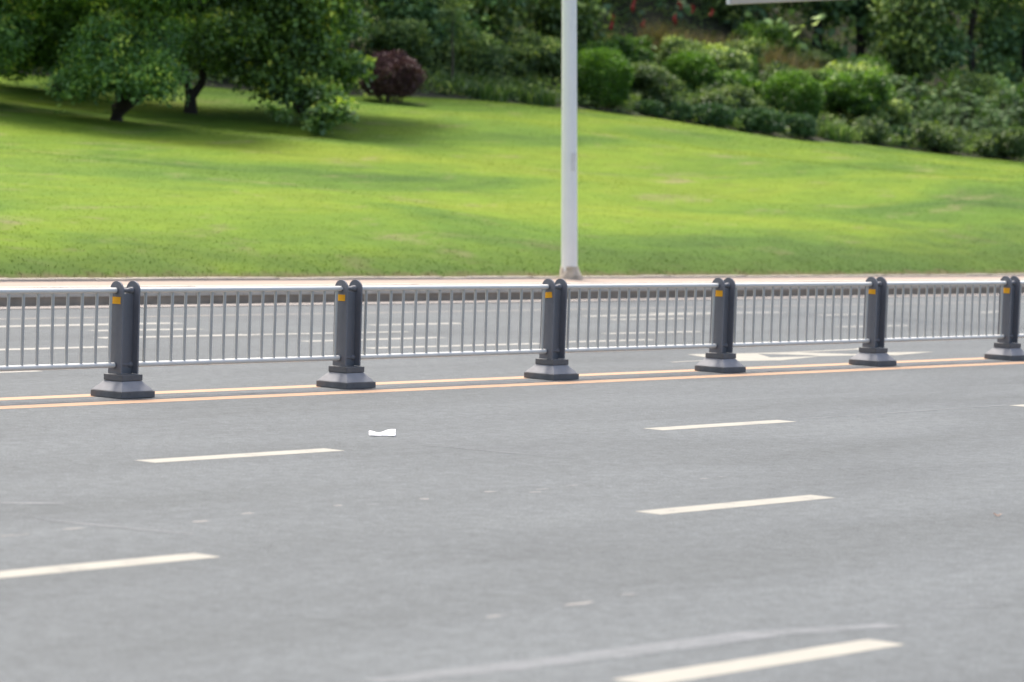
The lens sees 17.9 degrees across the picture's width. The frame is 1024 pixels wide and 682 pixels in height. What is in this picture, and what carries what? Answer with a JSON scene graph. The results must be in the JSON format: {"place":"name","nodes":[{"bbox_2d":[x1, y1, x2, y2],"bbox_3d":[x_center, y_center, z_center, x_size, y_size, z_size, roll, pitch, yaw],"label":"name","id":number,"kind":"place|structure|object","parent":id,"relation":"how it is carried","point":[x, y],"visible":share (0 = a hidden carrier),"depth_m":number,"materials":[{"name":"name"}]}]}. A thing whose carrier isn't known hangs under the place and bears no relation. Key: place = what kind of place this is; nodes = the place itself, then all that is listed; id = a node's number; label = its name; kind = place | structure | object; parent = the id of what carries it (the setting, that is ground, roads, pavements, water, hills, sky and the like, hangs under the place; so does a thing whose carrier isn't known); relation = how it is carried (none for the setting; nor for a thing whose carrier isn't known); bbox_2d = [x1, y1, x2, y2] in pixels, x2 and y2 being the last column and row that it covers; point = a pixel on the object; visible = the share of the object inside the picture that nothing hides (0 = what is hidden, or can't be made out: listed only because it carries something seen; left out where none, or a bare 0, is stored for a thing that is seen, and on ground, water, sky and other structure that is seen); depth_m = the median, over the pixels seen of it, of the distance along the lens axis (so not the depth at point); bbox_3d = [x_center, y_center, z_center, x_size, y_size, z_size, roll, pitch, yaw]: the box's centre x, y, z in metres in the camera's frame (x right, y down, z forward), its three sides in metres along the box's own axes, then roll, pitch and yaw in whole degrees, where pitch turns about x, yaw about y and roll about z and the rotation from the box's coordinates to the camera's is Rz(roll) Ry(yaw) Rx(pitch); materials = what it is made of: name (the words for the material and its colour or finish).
{"place":"outdoors","nodes":[
{"label":"outdoors","id":0,"kind":"place"},
{"bbox_2d":[0,296,1023,681],"bbox_3d":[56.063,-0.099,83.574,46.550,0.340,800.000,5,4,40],"label":"road","id":1,"kind":"structure","parent":0,"point":[318,570],"depth_m":21.23,"materials":[{"name":"grey asphalt"}]},
{"bbox_2d":[0,346,107,349],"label":"road marking","id":2,"kind":"object","parent":1,"relation":"on","point":[56,348],"visible":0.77,"depth_m":36.57,"materials":[{"name":"white paint"}]},
{"bbox_2d":[0,322,182,326],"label":"road marking","id":3,"kind":"object","parent":1,"relation":"on","point":[79,324],"visible":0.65,"depth_m":41.57,"materials":[{"name":"white paint"}]},
{"bbox_2d":[0,553,218,577],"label":"lane marking","id":4,"kind":"object","parent":1,"relation":"on","point":[91,565],"visible":1,"depth_m":17.51,"materials":[{"name":"white paint"}]},
{"bbox_2d":[41,519,193,534],"bbox_3d":[-2.369,1.105,19.328,1.143,0.001,0.058,4,3,27],"label":"tyre scuff","id":5,"kind":"object","parent":1,"relation":"on","point":[115,526],"visible":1,"depth_m":19.32,"materials":[{"name":"grey asphalt"}]},
{"bbox_2d":[91,281,154,398],"bbox_3d":[-3.540,-0.020,29.619,0.414,1.056,0.414,4,4,40],"label":"barrier post","id":6,"kind":"object","parent":1,"relation":"on","point":[121,380],"visible":1,"depth_m":29.57,"materials":[{"name":"grey metal"}]},
{"bbox_2d":[0,288,116,371],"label":"barrier railing","id":7,"kind":"object","parent":6,"relation":"attached to","point":[53,292],"visible":1,"depth_m":28.95,"materials":[{"name":"silver metal"}]},
{"bbox_2d":[139,286,342,366],"bbox_3d":[-2.572,-0.150,30.750,0.051,0.731,2.759,5,4,40],"label":"barrier railing","id":8,"kind":"object","parent":6,"relation":"attached to","point":[225,290],"visible":1,"depth_m":30.71,"materials":[{"name":"silver metal"}]},
{"bbox_2d":[97,334,246,338],"bbox_3d":[-4.136,-0.058,39.842,0.258,0.001,2.495,5,4,41],"label":"road marking","id":9,"kind":"object","parent":1,"relation":"on","point":[186,336],"visible":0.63,"depth_m":40.03,"materials":[{"name":"white paint"}]},
{"bbox_2d":[137,448,343,462],"bbox_3d":[-2.011,0.853,24.250,0.222,0.001,2.000,5,4,40],"label":"lane marking","id":10,"kind":"object","parent":1,"relation":"on","point":[237,455],"visible":1,"depth_m":24.21,"materials":[{"name":"white paint"}]},
{"bbox_2d":[316,280,375,388],"bbox_3d":[-1.617,-0.074,31.892,0.414,1.056,0.414,4,4,41],"label":"barrier post","id":11,"kind":"object","parent":1,"relation":"on","point":[346,370],"visible":1,"depth_m":31.84,"materials":[{"name":"grey metal"}]},
{"bbox_2d":[361,284,548,359],"bbox_3d":[-0.586,-0.205,33.098,0.051,0.731,2.955,5,4,40],"label":"barrier railing","id":12,"kind":"object","parent":11,"relation":"attached to","point":[440,288],"visible":1,"depth_m":33.05,"materials":[{"name":"silver metal"}]},
{"bbox_2d":[1,476,725,616],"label":"paint remains","id":13,"kind":"object","parent":1,"relation":"on","point":[428,498],"visible":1,"depth_m":18.76,"materials":[{"name":"white paint"}]},
{"bbox_2d":[369,429,395,435],"bbox_3d":[-1.055,0.741,26.390,0.216,0.052,0.082,2,3,-3],"label":"paper","id":14,"kind":"object","parent":1,"relation":"on","point":[390,432],"visible":1,"depth_m":26.40,"materials":[{"name":"white paper"}]},
{"bbox_2d":[366,343,539,348],"bbox_3d":[-0.688,0.058,39.954,0.223,0.001,3.194,5,4,41],"label":"road marking","id":15,"kind":"object","parent":1,"relation":"on","point":[451,345],"visible":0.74,"depth_m":39.91,"materials":[{"name":"white paint"}]},
{"bbox_2d":[0,357,984,399],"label":"barrier line","id":16,"kind":"object","parent":1,"relation":"on","point":[281,387],"depth_m":33.43,"materials":[{"name":"orange paint"}]},
{"bbox_2d":[0,360,1019,403],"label":"road seam","id":17,"kind":"object","parent":1,"relation":"on","point":[475,383],"visible":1,"depth_m":33.06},
{"bbox_2d":[0,361,1023,408],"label":"barrier line","id":18,"kind":"object","parent":1,"relation":"on","point":[363,391],"depth_m":32.57,"materials":[{"name":"orange paint"}]},
{"bbox_2d":[0,293,1023,309],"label":"gutter","id":19,"kind":"object","parent":1,"relation":"on","point":[332,303],"visible":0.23,"depth_m":52.04,"materials":[{"name":"grey concrete"}]},
{"bbox_2d":[3,301,1023,318],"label":"barrier line","id":20,"kind":"object","parent":1,"relation":"on","point":[461,311],"visible":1,"depth_m":49.06,"materials":[{"name":"paint"}]},
{"bbox_2d":[524,279,578,379],"bbox_3d":[0.435,-0.131,34.315,0.414,1.056,0.414,5,4,41],"label":"barrier post","id":21,"kind":"object","parent":1,"relation":"on","point":[549,364],"visible":1,"depth_m":34.26,"materials":[{"name":"grey metal"}]},
{"bbox_2d":[363,623,901,681],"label":"tyre scuff","id":22,"kind":"object","parent":1,"relation":"on","point":[644,649],"visible":1,"depth_m":15.00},
{"bbox_2d":[645,420,794,429],"bbox_3d":[1.863,0.745,28.830,0.223,0.001,2.000,5,4,40],"label":"lane marking","id":23,"kind":"object","parent":1,"relation":"on","point":[718,425],"visible":1,"depth_m":28.80,"materials":[{"name":"white paint"}]},
{"bbox_2d":[695,278,745,372],"bbox_3d":[2.369,-0.185,36.601,0.414,1.056,0.414,5,4,40],"label":"barrier post","id":24,"kind":"object","parent":1,"relation":"on","point":[720,357],"visible":1,"depth_m":36.54,"materials":[{"name":"grey metal"}]},
{"bbox_2d":[565,283,718,352],"bbox_3d":[1.405,-0.261,35.452,0.051,0.731,2.774,5,4,40],"label":"barrier railing","id":25,"kind":"object","parent":24,"relation":"attached to","point":[619,287],"visible":1,"depth_m":35.41,"materials":[{"name":"silver metal"}]},
{"bbox_2d":[636,495,834,513],"bbox_3d":[1.530,1.103,21.933,0.223,0.001,2.000,5,4,40],"label":"lane marking","id":26,"kind":"object","parent":1,"relation":"on","point":[733,504],"visible":1,"depth_m":21.89,"materials":[{"name":"white paint"}]},
{"bbox_2d":[612,639,905,681],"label":"lane marking","id":27,"kind":"object","parent":1,"relation":"on","point":[707,670],"visible":1,"depth_m":14.85,"materials":[{"name":"white paint"}]},
{"bbox_2d":[689,348,924,360],"bbox_3d":[3.810,0.164,40.953,1.320,0.001,4.660,5,4,40],"label":"turn arrow","id":28,"kind":"object","parent":1,"relation":"on","point":[749,357],"visible":0.89,"depth_m":40.55,"materials":[{"name":"white paint"}]},
{"bbox_2d":[849,277,896,365],"bbox_3d":[4.349,-0.241,38.944,0.414,1.056,0.414,4,4,39],"label":"barrier post","id":29,"kind":"object","parent":1,"relation":"on","point":[871,353],"visible":1,"depth_m":38.88,"materials":[{"name":"grey metal"}]},
{"bbox_2d":[733,282,871,346],"bbox_3d":[3.362,-0.316,37.766,0.051,0.731,2.849,5,4,40],"label":"barrier railing","id":30,"kind":"object","parent":29,"relation":"attached to","point":[788,342],"visible":1,"depth_m":37.73,"materials":[{"name":"silver metal"}]},
{"bbox_2d":[885,281,1006,341],"bbox_3d":[5.335,-0.371,40.098,0.051,0.731,2.824,5,4,40],"label":"barrier railing","id":31,"kind":"object","parent":29,"relation":"attached to","point":[942,284],"visible":1,"depth_m":40.07,"materials":[{"name":"silver metal"}]},
{"bbox_2d":[984,276,1023,360],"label":"barrier post","id":32,"kind":"object","parent":1,"relation":"on","point":[1007,346],"visible":1,"depth_m":41.20,"materials":[{"name":"grey metal"}]},
{"bbox_2d":[0,74,1023,277],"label":"lawn","id":33,"kind":"structure","parent":0,"point":[88,230],"depth_m":67.38,"materials":[{"name":"green plant"}]},
{"bbox_2d":[0,0,45,83],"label":"tree","id":34,"kind":"object","parent":33,"relation":"on","point":[15,21],"visible":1,"depth_m":72.16,"materials":[{"name":"green plant"}]},
{"bbox_2d":[0,0,109,91],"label":"tree","id":35,"kind":"object","parent":33,"relation":"on","point":[52,33],"visible":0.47,"depth_m":78.01,"materials":[{"name":"green plant"}]},
{"bbox_2d":[34,0,217,120],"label":"tree","id":36,"kind":"object","parent":33,"relation":"on","point":[111,66],"visible":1,"depth_m":71.26,"materials":[{"name":"green plant"}]},
{"bbox_2d":[139,0,273,113],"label":"tree","id":37,"kind":"object","parent":33,"relation":"on","point":[210,24],"visible":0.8,"depth_m":76.90,"materials":[{"name":"green plant"}]},
{"bbox_2d":[227,0,386,135],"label":"tree","id":38,"kind":"object","parent":33,"relation":"on","point":[306,38],"visible":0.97,"depth_m":77.27,"materials":[{"name":"green plant"}]},
{"bbox_2d":[358,49,428,103],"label":"shrub","id":39,"kind":"object","parent":33,"relation":"on","point":[410,81],"visible":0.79,"depth_m":86.73,"materials":[{"name":"purple plant"}]},
{"bbox_2d":[496,77,558,105],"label":"grass clump","id":40,"kind":"object","parent":33,"relation":"on","point":[545,98],"visible":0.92,"depth_m":92.26,"materials":[{"name":"green plant"}]},
{"bbox_2d":[0,276,1023,286],"bbox_3d":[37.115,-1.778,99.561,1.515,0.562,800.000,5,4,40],"label":"pavement","id":41,"kind":"structure","parent":0,"point":[280,282],"depth_m":54.60,"materials":[{"name":"grey concrete"}]},
{"bbox_2d":[559,0,582,279],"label":"street pole","id":42,"kind":"object","parent":41,"relation":"on","point":[569,269],"visible":0.98,"depth_m":57.57,"materials":[{"name":"white metal"}]},
{"bbox_2d":[726,0,826,4],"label":"road sign","id":43,"kind":"object","parent":42,"relation":"attached to","point":[732,2],"visible":1,"depth_m":54.81,"materials":[{"name":"grey metal"}]},
{"bbox_2d":[3,0,1023,161],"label":"hillside","id":44,"kind":"structure","parent":0,"point":[655,15],"depth_m":112.31,"materials":[{"name":"green plant"}]},
{"bbox_2d":[341,0,406,50],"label":"forest tree","id":45,"kind":"object","parent":44,"relation":"on","point":[367,14],"visible":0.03,"depth_m":92.65,"materials":[{"name":"green plant"}]},
{"bbox_2d":[359,16,438,65],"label":"shrub","id":46,"kind":"object","parent":44,"relation":"on","point":[407,35],"visible":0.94,"depth_m":91.86,"materials":[{"name":"green plant"}]},
{"bbox_2d":[362,0,458,41],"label":"forest tree","id":47,"kind":"object","parent":44,"relation":"on","point":[375,1],"visible":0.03,"depth_m":96.69,"materials":[{"name":"green plant"}]},
{"bbox_2d":[365,0,538,59],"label":"forest tree","id":48,"kind":"object","parent":44,"relation":"on","point":[425,13],"visible":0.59,"depth_m":94.33,"materials":[{"name":"green plant"}]},
{"bbox_2d":[428,0,480,88],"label":"sapling","id":49,"kind":"object","parent":44,"relation":"on","point":[450,18],"visible":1,"depth_m":91.41,"materials":[{"name":"green plant"}]},
{"bbox_2d":[426,28,513,76],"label":"shrub","id":50,"kind":"object","parent":44,"relation":"on","point":[489,53],"visible":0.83,"depth_m":93.50,"materials":[{"name":"green plant"}]},
{"bbox_2d":[444,70,510,101],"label":"grass clump","id":51,"kind":"object","parent":44,"relation":"on","point":[495,94],"visible":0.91,"depth_m":91.36,"materials":[{"name":"green plant"}]},
{"bbox_2d":[447,0,538,46],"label":"forest tree","id":52,"kind":"object","parent":44,"relation":"on","point":[502,17],"visible":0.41,"depth_m":97.75,"materials":[{"name":"green plant"}]},
{"bbox_2d":[19,0,1023,160],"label":"ground cover","id":53,"kind":"object","parent":44,"relation":"on","point":[445,82],"visible":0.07,"depth_m":98.10,"materials":[{"name":"green plant"}]},
{"bbox_2d":[502,28,561,79],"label":"shrub","id":54,"kind":"object","parent":44,"relation":"on","point":[529,50],"visible":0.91,"depth_m":96.28,"materials":[{"name":"green plant"}]},
{"bbox_2d":[507,0,620,47],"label":"forest tree","id":55,"kind":"object","parent":44,"relation":"on","point":[552,10],"visible":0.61,"depth_m":100.26,"materials":[{"name":"green plant"}]},
{"bbox_2d":[561,46,634,107],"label":"shrub","id":56,"kind":"object","parent":44,"relation":"on","point":[616,89],"visible":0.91,"depth_m":93.81,"materials":[{"name":"green plant"}]},
{"bbox_2d":[577,38,633,63],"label":"shrub","id":57,"kind":"object","parent":44,"relation":"on","point":[599,44],"visible":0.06,"depth_m":98.78,"materials":[{"name":"green plant"}]},
{"bbox_2d":[597,34,657,65],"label":"shrub","id":58,"kind":"object","parent":44,"relation":"on","point":[634,48],"visible":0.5,"depth_m":101.29,"materials":[{"name":"green plant"}]},
{"bbox_2d":[631,99,664,115],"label":"shrub","id":59,"kind":"object","parent":44,"relation":"on","point":[646,105],"visible":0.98,"depth_m":94.96,"materials":[{"name":"green plant"}]},
{"bbox_2d":[629,60,686,104],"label":"shrub","id":60,"kind":"object","parent":44,"relation":"on","point":[665,84],"visible":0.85,"depth_m":95.98,"materials":[{"name":"green plant"}]},
{"bbox_2d":[654,34,699,65],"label":"shrub","id":61,"kind":"object","parent":44,"relation":"on","point":[674,45],"visible":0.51,"depth_m":104.73,"materials":[{"name":"green plant"}]},
{"bbox_2d":[664,100,693,120],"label":"shrub","id":62,"kind":"object","parent":44,"relation":"on","point":[685,107],"visible":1,"depth_m":95.77,"materials":[{"name":"green plant"}]},
{"bbox_2d":[629,17,744,63],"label":"grass clump","id":63,"kind":"object","parent":44,"relation":"on","point":[657,37],"visible":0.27,"depth_m":106.43,"materials":[{"name":"green plant"}]},
{"bbox_2d":[661,50,720,93],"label":"shrub","id":64,"kind":"object","parent":44,"relation":"on","point":[701,63],"visible":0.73,"depth_m":100.91,"materials":[{"name":"green plant"}]},
{"bbox_2d":[689,102,737,127],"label":"shrub","id":65,"kind":"object","parent":44,"relation":"on","point":[713,111],"visible":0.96,"depth_m":96.28,"materials":[{"name":"green plant"}]},
{"bbox_2d":[686,81,740,108],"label":"shrub","id":66,"kind":"object","parent":44,"relation":"on","point":[711,94],"visible":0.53,"depth_m":98.23,"materials":[{"name":"green plant"}]},
{"bbox_2d":[683,39,755,76],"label":"shrub","id":67,"kind":"object","parent":44,"relation":"on","point":[725,58],"visible":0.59,"depth_m":102.87,"materials":[{"name":"green plant"}]},
{"bbox_2d":[704,69,762,95],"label":"shrub","id":68,"kind":"object","parent":44,"relation":"on","point":[739,77],"visible":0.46,"depth_m":100.91,"materials":[{"name":"green plant"}]},
{"bbox_2d":[715,36,769,70],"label":"shrub","id":69,"kind":"object","parent":44,"relation":"on","point":[750,47],"visible":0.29,"depth_m":107.48,"materials":[{"name":"green plant"}]},
{"bbox_2d":[718,83,769,109],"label":"shrub","id":70,"kind":"object","parent":44,"relation":"on","point":[746,98],"visible":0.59,"depth_m":99.23,"materials":[{"name":"green plant"}]},
{"bbox_2d":[728,47,760,78],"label":"shrub","id":71,"kind":"object","parent":44,"relation":"on","point":[754,69],"visible":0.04,"depth_m":105.41,"materials":[{"name":"green plant"}]},
{"bbox_2d":[700,0,811,29],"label":"forest tree","id":72,"kind":"object","parent":44,"relation":"on","point":[739,15],"visible":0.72,"depth_m":115.51,"materials":[{"name":"green plant"}]},
{"bbox_2d":[700,29,813,76],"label":"grass clump","id":73,"kind":"object","parent":44,"relation":"on","point":[770,57],"visible":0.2,"depth_m":109.41,"materials":[{"name":"green plant"}]},
{"bbox_2d":[732,106,786,134],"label":"shrub","id":74,"kind":"object","parent":44,"relation":"on","point":[774,119],"visible":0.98,"depth_m":97.36,"materials":[{"name":"green plant"}]},
{"bbox_2d":[727,20,797,59],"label":"shrub","id":75,"kind":"object","parent":44,"relation":"on","point":[778,32],"visible":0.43,"depth_m":111.46,"materials":[{"name":"green plant"}]},
{"bbox_2d":[515,0,1020,99],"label":"wood","id":76,"kind":"object","parent":44,"relation":"on","point":[831,32],"visible":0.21,"depth_m":114.97,"materials":[{"name":"green plant"}]},
{"bbox_2d":[756,60,821,97],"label":"shrub","id":77,"kind":"object","parent":44,"relation":"on","point":[766,74],"visible":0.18,"depth_m":103.60,"materials":[{"name":"green plant"}]},
{"bbox_2d":[759,69,826,117],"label":"shrub","id":78,"kind":"object","parent":44,"relation":"on","point":[802,89],"visible":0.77,"depth_m":100.44,"materials":[{"name":"green plant"}]},
{"bbox_2d":[782,113,818,137],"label":"shrub","id":79,"kind":"object","parent":44,"relation":"on","point":[804,121],"visible":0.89,"depth_m":98.62,"materials":[{"name":"green plant"}]},
{"bbox_2d":[784,48,834,69],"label":"shrub","id":80,"kind":"object","parent":44,"relation":"on","point":[823,58],"visible":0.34,"depth_m":110.66,"materials":[{"name":"green plant"}]},
{"bbox_2d":[815,115,856,142],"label":"grass clump","id":81,"kind":"object","parent":44,"relation":"on","point":[835,136],"visible":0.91,"depth_m":99.78,"materials":[{"name":"green plant"}]},
{"bbox_2d":[791,0,890,63],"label":"forest tree","id":82,"kind":"object","parent":44,"relation":"on","point":[826,8],"visible":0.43,"depth_m":117.15,"materials":[{"name":"green plant"}]},
{"bbox_2d":[811,0,890,50],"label":"forest tree","id":83,"kind":"object","parent":44,"relation":"on","point":[862,9],"visible":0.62,"depth_m":117.04,"materials":[{"name":"green plant"}]},
{"bbox_2d":[816,60,893,114],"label":"shrub","id":84,"kind":"object","parent":44,"relation":"on","point":[843,67],"visible":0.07,"depth_m":105.95,"materials":[{"name":"green plant"}]},
{"bbox_2d":[815,67,896,125],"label":"shrub","id":85,"kind":"object","parent":44,"relation":"on","point":[844,91],"visible":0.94,"depth_m":102.44,"materials":[{"name":"green plant"}]},
{"bbox_2d":[832,54,898,88],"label":"shrub","id":86,"kind":"object","parent":44,"relation":"on","point":[880,62],"visible":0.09,"depth_m":110.73,"materials":[{"name":"green plant"}]},
{"bbox_2d":[850,116,891,142],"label":"shrub","id":87,"kind":"object","parent":44,"relation":"on","point":[875,126],"visible":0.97,"depth_m":100.63,"materials":[{"name":"green plant"}]},
{"bbox_2d":[849,96,915,127],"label":"shrub","id":88,"kind":"object","parent":44,"relation":"on","point":[898,115],"visible":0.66,"depth_m":102.90,"materials":[{"name":"green plant"}]},
{"bbox_2d":[882,125,911,144],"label":"shrub","id":89,"kind":"object","parent":44,"relation":"on","point":[901,129],"visible":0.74,"depth_m":101.73,"materials":[{"name":"green plant"}]},
{"bbox_2d":[884,74,943,129],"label":"shrub","id":90,"kind":"object","parent":44,"relation":"on","point":[915,105],"visible":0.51,"depth_m":105.03,"materials":[{"name":"green plant"}]},
{"bbox_2d":[858,0,989,104],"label":"forest tree","id":91,"kind":"object","parent":44,"relation":"on","point":[914,21],"visible":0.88,"depth_m":111.93,"materials":[{"name":"green plant"}]},
{"bbox_2d":[909,120,971,152],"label":"shrub","id":92,"kind":"object","parent":44,"relation":"on","point":[947,140],"visible":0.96,"depth_m":102.09,"materials":[{"name":"green plant"}]},
{"bbox_2d":[916,81,1001,140],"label":"shrub","id":93,"kind":"object","parent":44,"relation":"on","point":[961,109],"visible":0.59,"depth_m":105.91,"materials":[{"name":"green plant"}]},
{"bbox_2d":[899,0,1023,125],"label":"forest tree","id":94,"kind":"object","parent":44,"relation":"on","point":[1004,74],"visible":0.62,"depth_m":113.67,"materials":[{"name":"green plant"}]},
{"bbox_2d":[934,70,1011,129],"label":"shrub","id":95,"kind":"object","parent":44,"relation":"on","point":[987,84],"visible":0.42,"depth_m":110.87,"materials":[{"name":"green plant"}]},
{"bbox_2d":[960,107,1022,133],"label":"shrub","id":96,"kind":"object","parent":44,"relation":"on","point":[986,126],"visible":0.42,"depth_m":105.71,"materials":[{"name":"green plant"}]},
{"bbox_2d":[961,122,1023,157],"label":"shrub","id":97,"kind":"object","parent":44,"relation":"on","point":[1011,142],"visible":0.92,"depth_m":103.98,"materials":[{"name":"green plant"}]},
{"bbox_2d":[962,0,1023,123],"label":"forest tree","id":98,"kind":"object","parent":44,"relation":"on","point":[987,17],"visible":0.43,"depth_m":114.09,"materials":[{"name":"green plant"}]},
{"bbox_2d":[972,84,1023,129],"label":"shrub","id":99,"kind":"object","parent":44,"relation":"on","point":[1016,102],"visible":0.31,"depth_m":107.86,"materials":[{"name":"green plant"}]},
{"label":"ground","id":100,"kind":"structure","parent":0,"visible":0},
{"bbox_2d":[0,287,1023,305],"bbox_3d":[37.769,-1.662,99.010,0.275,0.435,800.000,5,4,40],"label":"kerb foot","id":101,"kind":"object","parent":100,"relation":"on","point":[73,301],"depth_m":52.82},
{"bbox_2d":[0,280,1023,297],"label":"kerb","id":102,"kind":"structure","parent":101,"relation":"on","point":[371,292],"depth_m":52.83,"materials":[{"name":"beige stone"}]},
{"bbox_2d":[0,274,1023,281],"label":"edging","id":103,"kind":"object","parent":100,"relation":"on","point":[352,278],"visible":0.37,"depth_m":55.22,"materials":[{"name":"beige concrete"}]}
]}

